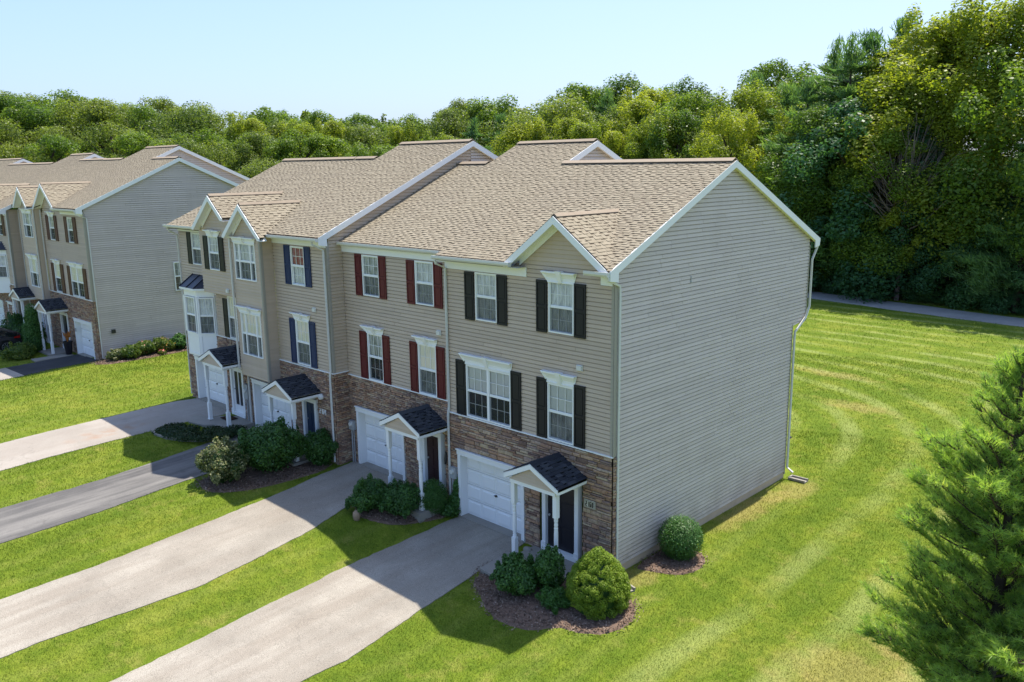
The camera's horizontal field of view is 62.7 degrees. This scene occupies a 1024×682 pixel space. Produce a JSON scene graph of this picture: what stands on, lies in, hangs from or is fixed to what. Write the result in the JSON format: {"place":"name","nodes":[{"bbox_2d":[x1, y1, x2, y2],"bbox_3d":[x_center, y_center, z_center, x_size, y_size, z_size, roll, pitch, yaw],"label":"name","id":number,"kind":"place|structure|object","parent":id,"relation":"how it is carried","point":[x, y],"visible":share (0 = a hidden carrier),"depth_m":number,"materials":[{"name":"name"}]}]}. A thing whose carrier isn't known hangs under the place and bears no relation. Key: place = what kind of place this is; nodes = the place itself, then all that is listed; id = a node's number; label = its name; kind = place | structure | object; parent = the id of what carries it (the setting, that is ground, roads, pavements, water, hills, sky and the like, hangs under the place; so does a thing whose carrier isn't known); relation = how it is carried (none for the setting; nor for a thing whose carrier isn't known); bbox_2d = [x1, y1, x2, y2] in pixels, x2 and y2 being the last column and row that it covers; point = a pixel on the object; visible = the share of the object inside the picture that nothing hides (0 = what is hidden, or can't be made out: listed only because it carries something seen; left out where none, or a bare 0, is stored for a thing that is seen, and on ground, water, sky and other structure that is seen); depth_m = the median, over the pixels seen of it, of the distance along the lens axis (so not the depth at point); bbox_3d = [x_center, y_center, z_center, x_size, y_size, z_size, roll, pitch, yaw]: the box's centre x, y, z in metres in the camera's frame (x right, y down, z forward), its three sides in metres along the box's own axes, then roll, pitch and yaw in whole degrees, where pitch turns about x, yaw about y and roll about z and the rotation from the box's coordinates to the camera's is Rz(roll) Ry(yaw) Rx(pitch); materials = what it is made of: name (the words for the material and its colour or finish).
{"place":"outdoors","nodes":[
{"label":"outdoors","id":0,"kind":"place"},
{"bbox_2d":[7,354,98,375],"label":"driveway","id":1,"kind":"structure","parent":0,"point":[41,366],"depth_m":45.65,"materials":[{"name":"grey asphalt"}]},
{"bbox_2d":[0,398,230,470],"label":"driveway","id":2,"kind":"structure","parent":0,"point":[29,449],"depth_m":32.68,"materials":[{"name":"grey concrete"}]},
{"bbox_2d":[0,427,256,543],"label":"driveway","id":3,"kind":"structure","parent":0,"point":[28,517],"depth_m":27.25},
{"bbox_2d":[0,461,404,658],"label":"driveway","id":4,"kind":"structure","parent":0,"point":[192,558],"depth_m":22.98,"materials":[{"name":"grey concrete"}]},
{"bbox_2d":[110,516,523,681],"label":"driveway","id":5,"kind":"structure","parent":0,"point":[339,616],"depth_m":21.00,"materials":[{"name":"grey concrete"}]},
{"bbox_2d":[0,174,1023,681],"bbox_3d":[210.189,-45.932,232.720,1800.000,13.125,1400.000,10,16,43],"label":"ground","id":6,"kind":"structure","parent":0,"point":[674,658],"depth_m":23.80,"materials":[{"name":"green plant"}]},
{"bbox_2d":[0,117,38,157],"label":"leafy tree","id":7,"kind":"object","parent":6,"relation":"on","point":[4,132],"visible":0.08,"depth_m":109.88,"materials":[{"name":"green plant"}]},
{"bbox_2d":[21,303,46,352],"bbox_3d":[-27.852,-0.728,48.880,1.286,3.044,1.310,4,13,22],"label":"columnar arborvitae","id":8,"kind":"object","parent":6,"relation":"on","point":[32,330],"visible":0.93,"depth_m":48.58,"materials":[{"name":"green plant"}]},
{"bbox_2d":[0,153,83,183],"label":"townhouse","id":9,"kind":"structure","parent":6,"relation":"on","point":[29,173],"depth_m":60.01,"materials":[{"name":"stone"}]},
{"bbox_2d":[8,133,80,240],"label":"leafy tree","id":10,"kind":"object","parent":6,"relation":"on","point":[68,145],"visible":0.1,"depth_m":102.51,"materials":[{"name":"green plant"}]},
{"bbox_2d":[12,123,82,157],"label":"leafy tree","id":11,"kind":"object","parent":6,"relation":"on","point":[51,131],"visible":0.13,"depth_m":109.82,"materials":[{"name":"green plant"}]},
{"bbox_2d":[0,92,101,156],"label":"leafy tree","id":12,"kind":"object","parent":6,"relation":"on","point":[37,117],"visible":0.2,"depth_m":114.43,"materials":[{"name":"green plant"}]},
{"bbox_2d":[0,153,104,324],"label":"townhouse","id":13,"kind":"structure","parent":6,"relation":"on","point":[12,268],"depth_m":52.67,"materials":[{"name":"stone"}]},
{"bbox_2d":[9,146,153,345],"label":"townhouse","id":14,"kind":"structure","parent":6,"relation":"on","point":[35,290],"depth_m":50.31,"materials":[{"name":"plastic"}]},
{"bbox_2d":[37,97,130,151],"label":"leafy tree","id":15,"kind":"object","parent":6,"relation":"on","point":[96,105],"visible":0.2,"depth_m":115.52,"materials":[{"name":"green plant"}]},
{"bbox_2d":[56,99,146,152],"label":"leafy tree","id":16,"kind":"object","parent":6,"relation":"on","point":[93,119],"visible":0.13,"depth_m":116.00,"materials":[{"name":"green plant"}]},
{"bbox_2d":[65,120,145,157],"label":"leafy tree","id":17,"kind":"object","parent":6,"relation":"on","point":[87,134],"visible":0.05,"depth_m":108.99,"materials":[{"name":"green plant"}]},
{"bbox_2d":[111,131,164,157],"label":"leafy tree","id":18,"kind":"object","parent":6,"relation":"on","point":[128,141],"visible":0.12,"depth_m":99.36,"materials":[{"name":"green plant"}]},
{"bbox_2d":[32,145,249,360],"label":"townhouse","id":19,"kind":"structure","parent":6,"relation":"on","point":[111,252],"depth_m":47.18,"materials":[{"name":"plastic"}]},
{"bbox_2d":[135,100,229,153],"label":"leafy tree","id":20,"kind":"object","parent":6,"relation":"on","point":[202,117],"visible":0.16,"depth_m":111.61,"materials":[{"name":"green plant"}]},
{"bbox_2d":[152,422,247,442],"bbox_3d":[-12.118,3.518,32.394,3.691,0.416,1.913,1,12,10],"label":"groundcover","id":21,"kind":"object","parent":6,"relation":"on","point":[185,432],"visible":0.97,"depth_m":32.17,"materials":[{"name":"green plant"}]},
{"bbox_2d":[169,127,238,169],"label":"leafy tree","id":22,"kind":"object","parent":6,"relation":"on","point":[203,137],"visible":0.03,"depth_m":107.73,"materials":[{"name":"green plant"}]},
{"bbox_2d":[189,139,250,177],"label":"leafy tree","id":23,"kind":"object","parent":6,"relation":"on","point":[220,158],"visible":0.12,"depth_m":100.57,"materials":[{"name":"green plant"}]},
{"bbox_2d":[225,111,273,171],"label":"leafy tree","id":24,"kind":"object","parent":6,"relation":"on","point":[237,128],"visible":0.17,"depth_m":112.07,"materials":[{"name":"green plant"}]},
{"bbox_2d":[230,130,284,171],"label":"leafy tree","id":25,"kind":"object","parent":6,"relation":"on","point":[256,142],"visible":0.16,"depth_m":105.82,"materials":[{"name":"green plant"}]},
{"bbox_2d":[162,157,355,428],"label":"townhouse","id":26,"kind":"structure","parent":6,"relation":"on","point":[218,379],"depth_m":34.27,"materials":[{"name":"plastic"}]},
{"bbox_2d":[183,289,218,355],"bbox_3d":[-13.068,-0.853,35.068,2.246,2.870,0.606,10,16,43],"label":"bay window","id":27,"kind":"structure","parent":26,"relation":"in","point":[199,343],"depth_m":34.66,"materials":[{"name":"white plastic"}]},
{"bbox_2d":[197,296,215,333],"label":"window","id":28,"kind":"structure","parent":26,"relation":"in","point":[206,311],"depth_m":34.42,"materials":[{"name":"white glass"}]},
{"bbox_2d":[199,462,328,492],"bbox_3d":[-8.535,4.559,28.911,2.537,0.280,4.380,10,16,43],"label":"mulch bed","id":29,"kind":"object","parent":6,"relation":"on","point":[256,472],"visible":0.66,"depth_m":28.47,"materials":[{"name":"brown wood"}]},
{"bbox_2d":[194,436,250,485],"bbox_3d":[-9.670,3.982,28.077,1.923,1.656,1.701,10,16,43],"label":"variegated shrub","id":30,"kind":"object","parent":29,"relation":"on","point":[220,460],"visible":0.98,"depth_m":27.73,"materials":[{"name":"green plant"}]},
{"bbox_2d":[236,415,308,473],"bbox_3d":[-8.390,3.610,28.961,2.335,1.930,2.601,10,16,43],"label":"evergreen shrub","id":31,"kind":"object","parent":29,"relation":"on","point":[278,442],"visible":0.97,"depth_m":28.43,"materials":[{"name":"green plant"}]},
{"bbox_2d":[303,427,338,465],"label":"evergreen shrub","id":32,"kind":"object","parent":29,"relation":"on","point":[323,446],"visible":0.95,"depth_m":29.20,"materials":[{"name":"green plant"}]},
{"bbox_2d":[262,127,333,162],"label":"leafy tree","id":33,"kind":"object","parent":6,"relation":"on","point":[287,143],"visible":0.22,"depth_m":104.68,"materials":[{"name":"green plant"}]},
{"bbox_2d":[310,115,361,156],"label":"leafy tree","id":34,"kind":"object","parent":6,"relation":"on","point":[335,130],"visible":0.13,"depth_m":111.37,"materials":[{"name":"green plant"}]},
{"bbox_2d":[222,139,497,466],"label":"townhouse","id":35,"kind":"structure","parent":6,"relation":"on","point":[302,382],"depth_m":30.36,"materials":[{"name":"stone"}]},
{"bbox_2d":[228,236,256,281],"bbox_3d":[-9.787,-3.064,31.108,1.770,1.615,0.590,10,16,43],"label":"window","id":36,"kind":"structure","parent":35,"relation":"in","point":[244,248],"depth_m":31.09,"materials":[{"name":"white glass"}]},
{"bbox_2d":[234,305,263,358],"bbox_3d":[-9.838,-0.352,31.531,1.800,1.895,0.268,10,16,43],"label":"window","id":37,"kind":"structure","parent":35,"relation":"in","point":[251,327],"depth_m":31.58,"materials":[{"name":"white glass"}]},
{"bbox_2d":[290,246,304,286],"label":"window","id":38,"kind":"structure","parent":35,"relation":"in","point":[296,253],"depth_m":29.63,"materials":[{"name":"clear glass"}]},
{"bbox_2d":[289,312,310,366],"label":"window","id":39,"kind":"structure","parent":35,"relation":"in","point":[301,320],"depth_m":30.11,"materials":[{"name":"white glass"}]},
{"bbox_2d":[333,122,387,154],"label":"leafy tree","id":40,"kind":"object","parent":6,"relation":"on","point":[362,134],"visible":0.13,"depth_m":115.47,"materials":[{"name":"green plant"}]},
{"bbox_2d":[360,502,444,524],"bbox_3d":[-3.517,5.376,26.155,2.961,0.414,1.804,4,13,22],"label":"mulch bed","id":41,"kind":"object","parent":6,"relation":"on","point":[368,514],"visible":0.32,"depth_m":25.77,"materials":[{"name":"brown wood"}]},
{"bbox_2d":[344,473,386,512],"bbox_3d":[-4.360,4.728,26.220,1.535,1.203,1.649,10,16,43],"label":"hedge shrub","id":42,"kind":"object","parent":41,"relation":"on","point":[367,494],"visible":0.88,"depth_m":25.75,"materials":[{"name":"green plant"}]},
{"bbox_2d":[378,478,425,518],"bbox_3d":[-3.460,4.848,25.968,1.498,1.228,1.424,5,13,26],"label":"hedge shrub","id":43,"kind":"object","parent":41,"relation":"on","point":[401,499],"visible":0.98,"depth_m":25.62,"materials":[{"name":"green plant"}]},
{"bbox_2d":[422,478,447,513],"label":"round boxwood","id":44,"kind":"object","parent":41,"relation":"on","point":[435,495],"visible":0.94,"depth_m":25.98,"materials":[{"name":"green plant"}]},
{"bbox_2d":[410,107,479,139],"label":"leafy tree","id":45,"kind":"object","parent":6,"relation":"on","point":[448,119],"visible":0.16,"depth_m":109.96,"materials":[{"name":"green plant"}]},
{"bbox_2d":[336,138,621,522],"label":"townhouse","id":46,"kind":"structure","parent":6,"relation":"on","point":[393,279],"depth_m":27.66,"materials":[{"name":"stone"}]},
{"bbox_2d":[361,255,378,297],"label":"window","id":47,"kind":"structure","parent":46,"relation":"in","point":[370,279],"depth_m":27.79,"materials":[{"name":"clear glass"}]},
{"bbox_2d":[359,325,383,382],"bbox_3d":[-4.547,0.398,28.320,1.200,1.885,0.590,10,16,43],"label":"window","id":48,"kind":"structure","parent":46,"relation":"in","point":[374,334],"depth_m":28.32,"materials":[{"name":"clear glass"}]},
{"bbox_2d":[365,414,402,474],"bbox_3d":[-4.312,3.513,28.942,2.360,1.926,0.100,10,16,43],"label":"garage door","id":49,"kind":"structure","parent":46,"relation":"in","point":[377,451],"depth_m":29.18,"materials":[{"name":"metal"}]},
{"bbox_2d":[414,260,433,306],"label":"window","id":50,"kind":"structure","parent":46,"relation":"in","point":[424,293],"depth_m":25.94,"materials":[{"name":"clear glass"}]},
{"bbox_2d":[411,335,436,396],"bbox_3d":[-2.713,0.781,26.375,1.150,1.885,0.268,10,16,43],"label":"window","id":51,"kind":"structure","parent":46,"relation":"in","point":[426,346],"depth_m":26.45,"materials":[{"name":"clear glass"}]},
{"bbox_2d":[456,92,534,146],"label":"leafy tree","id":52,"kind":"object","parent":6,"relation":"on","point":[484,114],"visible":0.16,"depth_m":118.72,"materials":[{"name":"green plant"}]},
{"bbox_2d":[489,114,550,156],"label":"leafy tree","id":53,"kind":"object","parent":6,"relation":"on","point":[518,135],"visible":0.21,"depth_m":98.37,"materials":[{"name":"green plant"}]},
{"bbox_2d":[485,92,597,154],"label":"leafy tree","id":54,"kind":"object","parent":6,"relation":"on","point":[558,111],"visible":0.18,"depth_m":101.32,"materials":[{"name":"green plant"}]},
{"bbox_2d":[474,573,634,634],"bbox_3d":[0.931,6.608,21.393,4.747,0.189,3.005,4,13,22],"label":"mulch bed","id":55,"kind":"object","parent":6,"relation":"on","point":[540,609],"visible":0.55,"depth_m":20.67,"materials":[{"name":"brown wood"}]},
{"bbox_2d":[91,348,708,635],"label":"bark chips","id":56,"kind":"object","parent":55,"relation":"on","point":[481,575],"visible":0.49,"depth_m":22.47,"materials":[{"name":"brown wood"}]},
{"bbox_2d":[489,551,540,595],"bbox_3d":[0.123,6.036,21.744,1.481,1.150,1.480,10,16,43],"label":"evergreen shrub","id":57,"kind":"object","parent":55,"relation":"on","point":[512,573],"visible":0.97,"depth_m":21.41,"materials":[{"name":"green plant"}]},
{"bbox_2d":[531,543,568,589],"bbox_3d":[0.949,5.879,21.750,1.004,1.399,1.130,10,16,43],"label":"evergreen shrub","id":58,"kind":"object","parent":55,"relation":"on","point":[549,560],"visible":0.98,"depth_m":21.43,"materials":[{"name":"green plant"}]},
{"bbox_2d":[534,584,570,614],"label":"shrub","id":59,"kind":"object","parent":55,"relation":"on","point":[555,598],"visible":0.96,"depth_m":20.85,"materials":[{"name":"green plant"}]},
{"bbox_2d":[564,546,631,620],"bbox_3d":[2.136,5.897,20.869,1.685,1.708,1.675,10,16,43],"label":"dwarf cypress","id":60,"kind":"object","parent":55,"relation":"on","point":[598,585],"visible":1,"depth_m":20.43,"materials":[{"name":"green plant"}]},
{"bbox_2d":[563,115,608,145],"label":"leafy tree","id":61,"kind":"object","parent":6,"relation":"on","point":[581,130],"visible":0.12,"depth_m":90.44,"materials":[{"name":"green plant"}]},
{"bbox_2d":[544,71,668,134],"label":"leafy tree","id":62,"kind":"object","parent":6,"relation":"on","point":[633,84],"visible":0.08,"depth_m":114.50,"materials":[{"name":"green plant"}]},
{"bbox_2d":[431,157,820,579],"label":"townhouse","id":63,"kind":"structure","parent":6,"relation":"on","point":[619,335],"depth_m":23.81,"materials":[{"name":"stone"}]},
{"bbox_2d":[458,352,511,427],"bbox_3d":[-0.657,1.391,24.720,2.150,1.955,0.590,10,16,43],"label":"window","id":64,"kind":"structure","parent":63,"relation":"in","point":[488,398],"depth_m":24.75,"materials":[{"name":"white glass"}]},
{"bbox_2d":[475,272,496,322],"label":"window","id":65,"kind":"structure","parent":63,"relation":"in","point":[485,283],"depth_m":24.13,"materials":[{"name":"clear glass"}]},
{"bbox_2d":[467,457,520,533],"bbox_3d":[-0.467,4.610,25.410,2.560,2.006,0.100,10,16,43],"label":"garage door","id":66,"kind":"structure","parent":63,"relation":"in","point":[489,492],"depth_m":25.56,"materials":[{"name":"metal"}]},
{"bbox_2d":[540,270,576,335],"bbox_3d":[1.234,-1.009,22.102,1.180,1.675,0.268,10,16,43],"label":"window","id":67,"kind":"structure","parent":63,"relation":"in","point":[560,283],"depth_m":22.16,"materials":[{"name":"white glass"}]},
{"bbox_2d":[540,369,576,445],"bbox_3d":[1.267,1.790,22.691,1.210,1.955,0.268,10,16,43],"label":"window","id":68,"kind":"structure","parent":63,"relation":"in","point":[560,386],"depth_m":22.76,"materials":[{"name":"white glass"}]},
{"bbox_2d":[548,490,573,553],"bbox_3d":[1.396,4.925,23.410,1.050,1.940,0.100,10,16,43],"label":"door","id":69,"kind":"structure","parent":63,"relation":"in","point":[565,522],"depth_m":23.37,"materials":[{"name":"black wood"}]},
{"bbox_2d":[599,94,670,147],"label":"leafy tree","id":70,"kind":"object","parent":6,"relation":"on","point":[638,108],"visible":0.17,"depth_m":91.70,"materials":[{"name":"green plant"}]},
{"bbox_2d":[619,106,687,158],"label":"leafy tree","id":71,"kind":"object","parent":6,"relation":"on","point":[641,133],"visible":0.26,"depth_m":84.21,"materials":[{"name":"green plant"}]},
{"bbox_2d":[637,549,704,574],"bbox_3d":[4.625,6.066,23.360,1.539,0.130,2.512,10,16,43],"label":"mulch bed","id":72,"kind":"object","parent":6,"relation":"on","point":[676,562],"visible":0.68,"depth_m":22.99,"materials":[{"name":"brown wood"}]},
{"bbox_2d":[657,514,704,562],"bbox_3d":[4.695,5.495,23.396,1.363,1.390,1.387,10,16,43],"label":"round boxwood","id":73,"kind":"object","parent":72,"relation":"on","point":[680,537],"visible":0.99,"depth_m":23.03,"materials":[{"name":"green plant"}]},
{"bbox_2d":[639,109,703,158],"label":"leafy tree","id":74,"kind":"object","parent":6,"relation":"on","point":[684,118],"visible":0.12,"depth_m":83.97,"materials":[{"name":"green plant"}]},
{"bbox_2d":[660,74,731,136],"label":"leafy tree","id":75,"kind":"object","parent":6,"relation":"on","point":[682,85],"visible":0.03,"depth_m":111.57,"materials":[{"name":"green plant"}]},
{"bbox_2d":[653,90,752,168],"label":"leafy tree","id":76,"kind":"object","parent":6,"relation":"on","point":[692,103],"visible":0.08,"depth_m":88.15,"materials":[{"name":"green plant"}]},
{"bbox_2d":[689,105,771,180],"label":"leafy tree","id":77,"kind":"object","parent":6,"relation":"on","point":[736,138],"visible":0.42,"depth_m":76.20,"materials":[{"name":"green plant"}]},
{"bbox_2d":[696,77,791,174],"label":"leafy tree","id":78,"kind":"object","parent":6,"relation":"on","point":[745,99],"visible":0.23,"depth_m":84.46,"materials":[{"name":"green plant"}]},
{"bbox_2d":[714,57,799,143],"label":"leafy tree","id":79,"kind":"object","parent":6,"relation":"on","point":[770,69],"visible":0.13,"depth_m":106.25,"materials":[{"name":"green plant"}]},
{"bbox_2d":[741,82,802,191],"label":"pine tree","id":80,"kind":"object","parent":6,"relation":"on","point":[787,92],"visible":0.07,"depth_m":80.41,"materials":[{"name":"green plant"}]},
{"bbox_2d":[748,75,831,189],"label":"pine tree","id":81,"kind":"object","parent":6,"relation":"on","point":[809,89],"visible":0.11,"depth_m":74.58,"materials":[{"name":"green plant"}]},
{"bbox_2d":[773,156,835,279],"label":"leafy tree","id":82,"kind":"object","parent":6,"relation":"on","point":[799,211],"visible":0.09,"depth_m":70.12,"materials":[{"name":"green plant"}]},
{"bbox_2d":[755,104,887,288],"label":"leafy tree","id":83,"kind":"object","parent":6,"relation":"on","point":[814,117],"visible":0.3,"depth_m":69.68,"materials":[{"name":"green plant"}]},
{"bbox_2d":[753,33,890,236],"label":"pine tree","id":84,"kind":"object","parent":6,"relation":"on","point":[834,56],"visible":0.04,"depth_m":75.06,"materials":[{"name":"green plant"}]},
{"bbox_2d":[766,30,904,262],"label":"pine tree","id":85,"kind":"object","parent":6,"relation":"on","point":[854,54],"visible":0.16,"depth_m":70.68,"materials":[{"name":"green plant"}]},
{"bbox_2d":[777,26,936,262],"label":"pine tree","id":86,"kind":"object","parent":6,"relation":"on","point":[872,41],"visible":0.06,"depth_m":71.76,"materials":[{"name":"green plant"}]},
{"bbox_2d":[777,96,946,303],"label":"leafy tree","id":87,"kind":"object","parent":6,"relation":"on","point":[855,279],"visible":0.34,"depth_m":66.23,"materials":[{"name":"green plant"}]},
{"bbox_2d":[815,185,923,292],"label":"leafy tree","id":88,"kind":"object","parent":6,"relation":"on","point":[837,262],"visible":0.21,"depth_m":67.42,"materials":[{"name":"green plant"}]},
{"bbox_2d":[823,119,948,296],"bbox_3d":[30.164,-10.262,66.909,9.970,14.409,9.459,-9,14,-34],"label":"leafy tree","id":89,"kind":"object","parent":6,"relation":"on","point":[897,142],"visible":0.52,"depth_m":64.53,"materials":[{"name":"green plant"}]},
{"bbox_2d":[838,106,973,300],"bbox_3d":[29.989,-10.388,65.277,11.702,15.153,7.404,10,16,43],"label":"dead tree","id":90,"kind":"object","parent":6,"relation":"on","point":[904,201],"visible":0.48,"depth_m":64.12,"materials":[{"name":"brown wood"}]},
{"bbox_2d":[877,191,937,299],"bbox_3d":[30.989,-7.425,65.602,4.259,9.436,4.178,-9,15,-36],"label":"leafy tree","id":91,"kind":"object","parent":6,"relation":"on","point":[890,218],"visible":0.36,"depth_m":64.54,"materials":[{"name":"green plant"}]},
{"bbox_2d":[825,11,1015,268],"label":"leafy tree","id":92,"kind":"object","parent":6,"relation":"on","point":[904,49],"visible":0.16,"depth_m":67.67,"materials":[{"name":"green plant"}]},
{"bbox_2d":[838,2,1023,267],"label":"leafy tree","id":93,"kind":"object","parent":6,"relation":"on","point":[938,86],"visible":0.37,"depth_m":63.88,"materials":[{"name":"green plant"}]},
{"bbox_2d":[883,165,988,305],"bbox_3d":[33.189,-7.949,64.913,8.620,11.162,8.132,4,13,20],"label":"leafy tree","id":94,"kind":"object","parent":6,"relation":"on","point":[919,280],"visible":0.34,"depth_m":63.61,"materials":[{"name":"green plant"}]},
{"bbox_2d":[853,343,1023,681],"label":"white pine","id":95,"kind":"object","parent":6,"relation":"on","point":[985,633],"visible":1,"depth_m":14.82,"materials":[{"name":"green plant"}]},
{"bbox_2d":[882,0,1023,272],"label":"leafy tree","id":96,"kind":"object","parent":6,"relation":"on","point":[1013,18],"visible":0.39,"depth_m":61.66,"materials":[{"name":"green plant"}]},
{"bbox_2d":[913,52,1023,246],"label":"leafy tree","id":97,"kind":"object","parent":6,"relation":"on","point":[949,129],"visible":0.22,"depth_m":62.39,"materials":[{"name":"green plant"}]},
{"bbox_2d":[926,188,1023,310],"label":"leafy tree","id":98,"kind":"object","parent":6,"relation":"on","point":[946,265],"visible":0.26,"depth_m":61.60,"materials":[{"name":"green plant"}]},
{"bbox_2d":[932,43,1023,291],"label":"leafy tree","id":99,"kind":"object","parent":6,"relation":"on","point":[1011,96],"visible":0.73,"depth_m":58.73,"materials":[{"name":"green plant"}]},
{"bbox_2d":[935,134,1023,312],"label":"pine tree","id":100,"kind":"object","parent":6,"relation":"on","point":[981,272],"visible":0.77,"depth_m":58.93,"materials":[{"name":"green plant"}]},
{"bbox_2d":[953,198,1023,314],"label":"leafy tree","id":101,"kind":"object","parent":6,"relation":"on","point":[993,298],"visible":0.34,"depth_m":59.56,"materials":[{"name":"green plant"}]},
{"bbox_2d":[0,0,1023,158],"label":"sky","id":102,"kind":"structure","parent":0,"point":[339,58],"materials":[{"name":"blue"}]},
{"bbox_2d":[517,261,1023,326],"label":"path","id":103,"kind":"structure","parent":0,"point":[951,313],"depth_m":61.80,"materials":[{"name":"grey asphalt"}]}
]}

